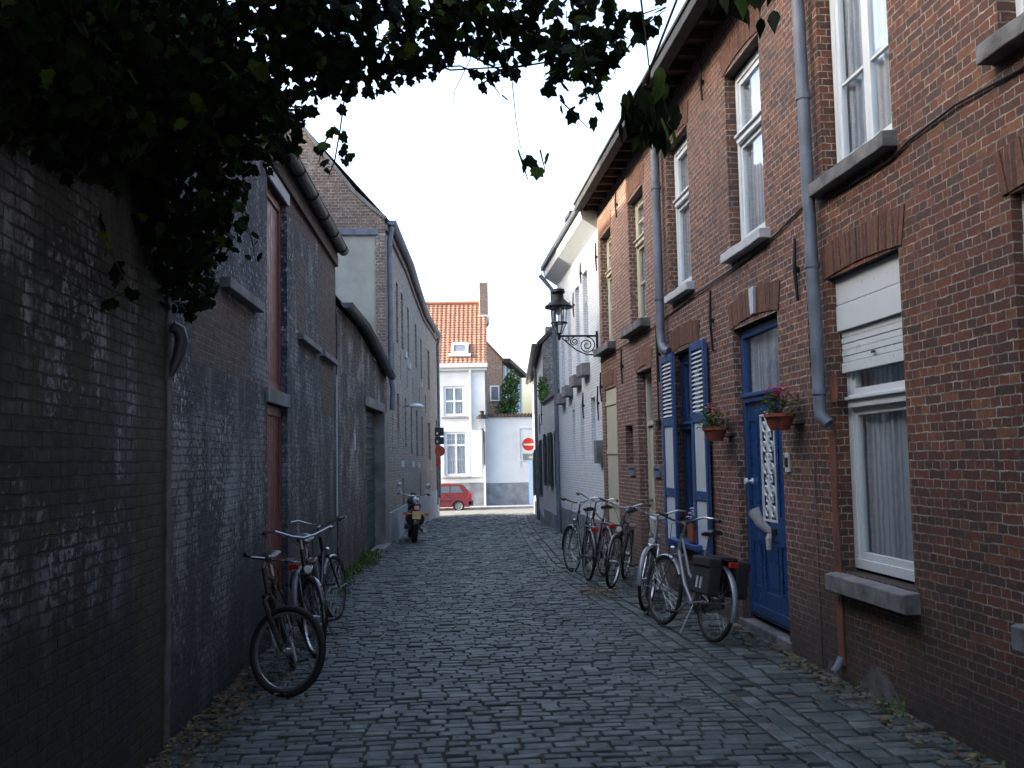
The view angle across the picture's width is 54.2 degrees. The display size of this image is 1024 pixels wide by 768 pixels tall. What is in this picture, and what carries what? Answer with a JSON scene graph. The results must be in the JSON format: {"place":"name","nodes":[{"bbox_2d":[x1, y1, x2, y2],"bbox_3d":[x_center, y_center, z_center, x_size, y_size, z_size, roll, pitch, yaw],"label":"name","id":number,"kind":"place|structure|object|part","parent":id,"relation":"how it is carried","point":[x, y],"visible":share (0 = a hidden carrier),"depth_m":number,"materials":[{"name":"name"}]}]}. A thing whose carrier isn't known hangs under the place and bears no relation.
{"place":"outdoors","nodes":[
{"label":"outdoors","id":0,"kind":"place"},
{"bbox_2d":[217,0,685,413],"label":"sky","id":1,"kind":"structure","parent":0,"point":[453,182],"materials":[{"name":"white"}]},
{"bbox_2d":[440,508,533,515],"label":"cross street","id":2,"kind":"structure","parent":0,"point":[493,511],"depth_m":47.10,"materials":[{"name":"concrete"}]},
{"bbox_2d":[439,483,472,509],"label":"parked car","id":3,"kind":"object","parent":2,"relation":"on","point":[457,496],"visible":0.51,"depth_m":51.22,"materials":[{"name":"red metal"}]},
{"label":"door window","id":4,"kind":"part","parent":3,"relation":"part of","materials":[{"name":"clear glass"}]},
{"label":"rear side window","id":5,"kind":"part","parent":3,"relation":"part of","materials":[{"name":"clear glass"}]},
{"bbox_2d":[441,504,533,507],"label":"pavement","id":6,"kind":"structure","parent":0,"point":[496,505],"depth_m":54.19,"materials":[{"name":"grey concrete"}]},
{"bbox_2d":[150,513,989,767],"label":"road","id":7,"kind":"structure","parent":0,"point":[487,531],"depth_m":7.27,"materials":[{"name":"stone"}]},
{"bbox_2d":[243,550,325,697],"bbox_3d":[-1.740,1.737,7.720,0.570,1.063,1.501,-12,-3,-9],"label":"bicycle","id":8,"kind":"object","parent":7,"relation":"on","point":[280,608],"visible":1,"depth_m":7.22,"materials":[{"name":"black paint"}]},
{"bbox_2d":[262,525,336,657],"bbox_3d":[-1.847,1.819,9.070,0.644,1.122,1.732,-9,-3,-9],"label":"bicycle","id":9,"kind":"object","parent":7,"relation":"on","point":[311,586],"visible":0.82,"depth_m":8.71,"materials":[{"name":"black paint"}]},
{"bbox_2d":[288,515,346,637],"bbox_3d":[-1.962,1.905,10.067,0.632,1.100,1.747,-8,-5,4],"label":"bicycle","id":10,"kind":"object","parent":7,"relation":"on","point":[325,559],"visible":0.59,"depth_m":10.34,"materials":[{"name":"black paint"}]},
{"bbox_2d":[300,540,394,617],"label":"weeds","id":11,"kind":"object","parent":7,"relation":"on","point":[371,554],"visible":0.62,"depth_m":15.59,"materials":[{"name":"green plant"}]},
{"bbox_2d":[397,482,430,541],"bbox_3d":[-2.061,2.675,20.947,0.730,1.199,1.815,4,-5,-9],"label":"motorcycle","id":12,"kind":"object","parent":7,"relation":"on","point":[414,520],"visible":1,"depth_m":20.34,"materials":[{"name":"metal"}]},
{"bbox_2d":[435,420,444,503],"bbox_3d":[-2.766,2.989,38.268,0.420,3.200,0.216,-1,-4,-5],"label":"signal post","id":13,"kind":"object","parent":7,"relation":"on","point":[439,450],"visible":0.91,"depth_m":38.26,"materials":[{"name":"metal"}]},
{"bbox_2d":[143,540,1004,767],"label":"fallen leaves","id":14,"kind":"object","parent":7,"relation":"on","point":[227,703],"visible":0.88,"depth_m":6.50,"materials":[{"name":"brown plant"}]},
{"bbox_2d":[517,513,876,767],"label":"gutter channel","id":15,"kind":"object","parent":7,"relation":"on","point":[785,733],"visible":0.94,"depth_m":7.29,"materials":[{"name":"stone"}]},
{"bbox_2d":[559,497,602,580],"bbox_3d":[0.973,2.121,13.905,0.638,1.107,1.745,5,-5,-8],"label":"bicycle","id":16,"kind":"object","parent":15,"relation":"on","point":[587,556],"visible":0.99,"depth_m":13.76,"materials":[{"name":"silver metal"}]},
{"bbox_2d":[510,531,1004,766],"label":"weeds","id":17,"kind":"object","parent":7,"relation":"on","point":[903,709],"visible":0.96,"depth_m":6.27,"materials":[{"name":"green plant"}]},
{"bbox_2d":[685,507,695,542],"bbox_3d":[2.030,1.554,11.056,0.201,0.377,0.318,-1,-4,-5],"label":"flower pot","id":18,"kind":"object","parent":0,"point":[691,532],"visible":0.51,"depth_m":11.02,"materials":[{"name":"ceramic"}]},
{"bbox_2d":[525,513,1005,767],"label":"pavement","id":19,"kind":"structure","parent":0,"point":[826,720],"depth_m":7.01,"materials":[{"name":"stone"}]},
{"bbox_2d":[576,492,617,575],"bbox_3d":[1.229,2.161,14.481,0.638,1.107,1.745,8,-6,-10],"label":"bicycle","id":20,"kind":"object","parent":19,"relation":"on","point":[601,550],"visible":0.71,"depth_m":14.20,"materials":[{"name":"silver metal"}]},
{"bbox_2d":[601,498,650,588],"bbox_3d":[1.455,2.055,13.065,0.632,1.100,1.747,7,-2,16],"label":"bicycle","id":21,"kind":"object","parent":19,"relation":"on","point":[622,538],"visible":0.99,"depth_m":12.81,"materials":[{"name":"black paint"}]},
{"bbox_2d":[630,506,687,610],"bbox_3d":[1.576,1.905,11.187,0.644,1.114,1.740,7,-3,9],"label":"bicycle","id":22,"kind":"object","parent":19,"relation":"on","point":[652,548],"visible":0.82,"depth_m":10.81,"materials":[{"name":"silver metal"}]},
{"bbox_2d":[645,511,750,642],"bbox_3d":[1.680,1.772,9.357,0.631,1.097,1.748,9,-7,-16],"label":"bicycle","id":23,"kind":"object","parent":19,"relation":"on","point":[715,576],"visible":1,"depth_m":8.91,"materials":[{"name":"silver metal"}]},
{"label":"ground","id":24,"kind":"structure","parent":0,"visible":0},
{"bbox_2d":[0,0,188,767],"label":"garden wall","id":25,"kind":"structure","parent":24,"relation":"on","point":[85,508],"depth_m":4.59,"materials":[{"name":"brick"}]},
{"bbox_2d":[0,0,666,323],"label":"ivy","id":26,"kind":"object","parent":25,"relation":"attached to","point":[204,85],"visible":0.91,"depth_m":5.01,"materials":[{"name":"green plant"}]},
{"bbox_2d":[618,0,780,158],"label":"overhanging branch","id":27,"kind":"object","parent":26,"relation":"attached to","point":[645,112],"visible":1,"depth_m":4.63,"materials":[{"name":"green plant"}]},
{"bbox_2d":[169,9,348,742],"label":"warehouse","id":28,"kind":"structure","parent":24,"relation":"on","point":[254,423],"depth_m":8.52,"materials":[{"name":"brick"}]},
{"bbox_2d":[287,108,441,546],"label":"tall warehouse","id":29,"kind":"structure","parent":24,"relation":"on","point":[377,283],"depth_m":22.00,"materials":[{"name":"grey brick"}]},
{"bbox_2d":[336,295,395,577],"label":"garage","id":30,"kind":"structure","parent":24,"relation":"on","point":[363,502],"depth_m":16.65,"materials":[{"name":"brick"}]},
{"bbox_2d":[366,411,375,550],"bbox_3d":[-2.686,1.780,18.340,0.052,2.554,2.230,-1,-4,0],"label":"roller door","id":31,"kind":"structure","parent":30,"relation":"in","point":[370,436],"depth_m":18.87,"materials":[{"name":"green paint"}]},
{"bbox_2d":[426,283,488,505],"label":"white townhouse","id":32,"kind":"structure","parent":24,"relation":"on","point":[462,326],"depth_m":55.29,"materials":[{"name":"paint"}]},
{"bbox_2d":[444,386,464,415],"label":"window","id":33,"kind":"structure","parent":32,"relation":"in","point":[454,396],"depth_m":55.33,"materials":[{"name":"white paint"}]},
{"bbox_2d":[445,432,467,475],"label":"window","id":34,"kind":"structure","parent":32,"relation":"in","point":[456,457],"depth_m":55.12,"materials":[{"name":"white paint"}]},
{"bbox_2d":[476,411,488,463],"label":"street lamp","id":35,"kind":"object","parent":32,"relation":"attached to","point":[482,415],"visible":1,"depth_m":54.67,"materials":[{"name":"metal"}]},
{"bbox_2d":[440,506,533,509],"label":"kerb","id":36,"kind":"structure","parent":24,"relation":"on","point":[505,507],"depth_m":53.14,"materials":[{"name":"concrete"}]},
{"bbox_2d":[487,342,503,414],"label":"brick gable house","id":37,"kind":"structure","parent":24,"relation":"on","point":[495,360],"depth_m":64.33,"materials":[{"name":"brick"}]},
{"bbox_2d":[490,385,499,400],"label":"window","id":38,"kind":"structure","parent":37,"relation":"in","point":[498,385],"depth_m":64.20,"materials":[{"name":"white paint"}]},
{"bbox_2d":[494,369,519,414],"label":"tree","id":39,"kind":"object","parent":24,"relation":"on","point":[511,400],"visible":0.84,"depth_m":61.50,"materials":[{"name":"green plant"}]},
{"bbox_2d":[485,413,534,504],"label":"white wall","id":40,"kind":"structure","parent":24,"relation":"on","point":[509,475],"depth_m":55.55,"materials":[{"name":"paint"}]},
{"bbox_2d":[502,358,526,413],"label":"timber building","id":41,"kind":"structure","parent":24,"relation":"on","point":[508,364],"depth_m":70.36,"materials":[{"name":"wood"}]},
{"bbox_2d":[525,325,559,523],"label":"grey house","id":42,"kind":"structure","parent":24,"relation":"on","point":[541,359],"depth_m":30.41,"materials":[{"name":"white brick"}]},
{"bbox_2d":[522,438,533,459],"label":"road sign","id":43,"kind":"object","parent":42,"relation":"on","point":[527,444],"visible":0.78,"depth_m":40.08,"materials":[{"name":"metal"}]},
{"bbox_2d":[541,389,561,530],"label":"building","id":44,"kind":"structure","parent":24,"relation":"on","point":[550,509],"depth_m":25.11,"materials":[{"name":"white brick"}]},
{"bbox_2d":[537,375,550,404],"bbox_3d":[0.866,0.154,26.790,0.368,0.840,1.086,-1,-4,-5],"label":"climbing plant","id":45,"kind":"object","parent":44,"relation":"on","point":[541,390],"visible":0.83,"depth_m":26.91,"materials":[{"name":"green plant"}]},
{"bbox_2d":[538,177,616,547],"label":"white house","id":46,"kind":"structure","parent":24,"relation":"on","point":[569,265],"depth_m":19.68,"materials":[{"name":"brick"}]},
{"bbox_2d":[545,288,597,354],"bbox_3d":[1.034,-1.076,17.426,0.926,1.202,0.485,-1,-4,-5],"label":"street lamp","id":47,"kind":"object","parent":46,"relation":"attached to","point":[558,303],"visible":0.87,"depth_m":17.39,"materials":[{"name":"metal"}]},
{"bbox_2d":[573,77,682,585],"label":"brick house","id":48,"kind":"structure","parent":24,"relation":"on","point":[632,447],"depth_m":14.69,"materials":[{"name":"brick"}]},
{"bbox_2d":[605,236,612,340],"bbox_3d":[1.680,-1.583,16.573,0.125,1.840,0.947,-1,-4,-5],"label":"window","id":49,"kind":"structure","parent":48,"relation":"in","point":[608,274],"depth_m":16.95,"materials":[{"name":"beige paint"}]},
{"bbox_2d":[633,195,645,317],"bbox_3d":[1.901,-1.780,14.155,0.172,1.820,1.017,-1,-4,-5],"label":"window","id":50,"kind":"structure","parent":48,"relation":"in","point":[639,242],"depth_m":14.55,"materials":[{"name":"beige paint"}]},
{"bbox_2d":[648,426,655,532],"bbox_3d":[1.985,1.531,13.655,0.105,1.940,0.797,-1,-4,-5],"label":"door","id":51,"kind":"structure","parent":48,"relation":"in","point":[652,500],"depth_m":13.97,"materials":[{"name":"beige paint"}]},
{"bbox_2d":[633,0,823,669],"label":"brick house","id":52,"kind":"structure","parent":24,"relation":"on","point":[726,188],"depth_m":9.67,"materials":[{"name":"brick"}]},
{"bbox_2d":[673,137,691,286],"bbox_3d":[2.085,-2.012,11.788,0.171,1.760,0.987,-1,-4,-5],"label":"window","id":53,"kind":"structure","parent":52,"relation":"in","point":[681,201],"depth_m":12.12,"materials":[{"name":"white paint"}]},
{"bbox_2d":[696,402,733,440],"bbox_3d":[1.993,0.370,9.820,0.313,0.379,0.407,-1,-4,-5],"label":"flower pot","id":54,"kind":"object","parent":52,"relation":"attached to","point":[713,431],"visible":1,"depth_m":9.72,"materials":[{"name":"ceramic"}]},
{"bbox_2d":[734,50,764,240],"bbox_3d":[2.287,-2.202,9.324,0.172,1.720,0.987,-1,-4,-5],"label":"window","id":55,"kind":"structure","parent":52,"relation":"in","point":[748,136],"depth_m":9.61,"materials":[{"name":"white paint"}]},
{"bbox_2d":[744,398,789,627],"bbox_3d":[2.292,1.128,8.982,0.117,1.970,1.070,-1,-4,-5],"label":"door","id":56,"kind":"structure","parent":52,"relation":"in","point":[771,601],"depth_m":9.03,"materials":[{"name":"blue paint"}]},
{"bbox_2d":[748,507,772,549],"bbox_3d":[2.238,1.294,8.973,0.228,0.384,0.102,-4,-5,29],"label":"newspaper","id":57,"kind":"object","parent":56,"relation":"in","point":[756,517],"visible":0.87,"depth_m":8.95,"materials":[{"name":"white paper"}]},
{"bbox_2d":[755,383,803,430],"bbox_3d":[2.142,0.184,7.997,0.315,0.369,0.409,-1,-4,-5],"label":"flower pot","id":58,"kind":"object","parent":52,"relation":"attached to","point":[776,421],"visible":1,"depth_m":7.91,"materials":[{"name":"ceramic"}]},
{"bbox_2d":[600,65,1023,428],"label":"cable","id":59,"kind":"object","parent":52,"relation":"attached to","point":[918,133],"visible":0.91,"depth_m":6.94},
{"bbox_2d":[792,0,1023,767],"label":"brick house","id":60,"kind":"structure","parent":24,"relation":"on","point":[914,258],"depth_m":6.02,"materials":[{"name":"brick"},{"name":"glass"},{"name":"white pvc"}]},
{"bbox_2d":[829,0,891,162],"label":"window","id":61,"kind":"structure","parent":60,"relation":"in","point":[859,33],"depth_m":7.22,"materials":[{"name":"white paint"}]},
{"bbox_2d":[835,252,914,581],"bbox_3d":[2.540,0.236,6.772,0.177,2.106,1.127,-1,-4,-5],"label":"window","id":62,"kind":"structure","parent":60,"relation":"in","point":[868,298],"depth_m":6.90,"materials":[{"name":"white plastic"}]},
{"bbox_2d":[1015,0,1023,16],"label":"window","id":63,"kind":"structure","parent":60,"relation":"in","point":[1019,4],"depth_m":5.14,"materials":[{"name":"white paint"}]},
{"bbox_2d":[1021,194,1023,249],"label":"window","id":64,"kind":"structure","parent":60,"relation":"in","point":[1022,196],"depth_m":5.05,"materials":[{"name":"white plastic"}]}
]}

